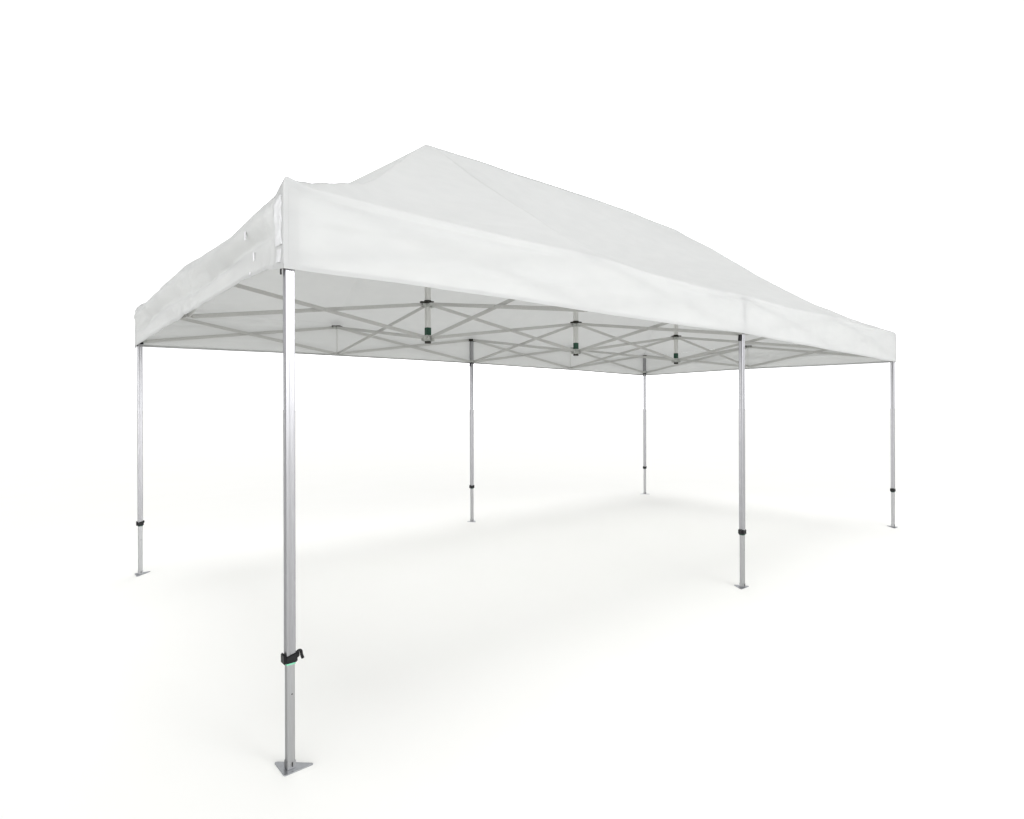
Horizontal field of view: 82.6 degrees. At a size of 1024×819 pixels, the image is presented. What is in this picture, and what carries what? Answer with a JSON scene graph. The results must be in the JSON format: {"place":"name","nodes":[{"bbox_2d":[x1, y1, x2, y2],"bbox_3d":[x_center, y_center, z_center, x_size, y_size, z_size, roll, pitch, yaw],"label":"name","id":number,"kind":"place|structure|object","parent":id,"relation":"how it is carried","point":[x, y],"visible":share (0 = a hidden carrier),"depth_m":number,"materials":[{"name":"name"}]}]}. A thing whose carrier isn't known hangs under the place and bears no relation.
{"place":"outdoors","nodes":[
{"label":"outdoors","id":0,"kind":"place"},
{"bbox_2d":[0,409,1023,818],"bbox_3d":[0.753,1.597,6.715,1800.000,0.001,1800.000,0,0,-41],"label":"ground","id":1,"kind":"structure","parent":0,"point":[572,621],"depth_m":4.49,"materials":[{"name":"white"}]},
{"bbox_2d":[134,144,896,775],"bbox_3d":[0.737,-0.450,6.725,8.162,4.093,4.131,0,0,-41],"label":"gazebo","id":2,"kind":"object","parent":1,"relation":"on","point":[426,252],"visible":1,"depth_m":5.31,"materials":[{"name":"white fabric"}]},
{"bbox_2d":[0,0,1023,410],"label":"sky","id":3,"kind":"structure","parent":0,"point":[863,160],"materials":[{"name":"white"}]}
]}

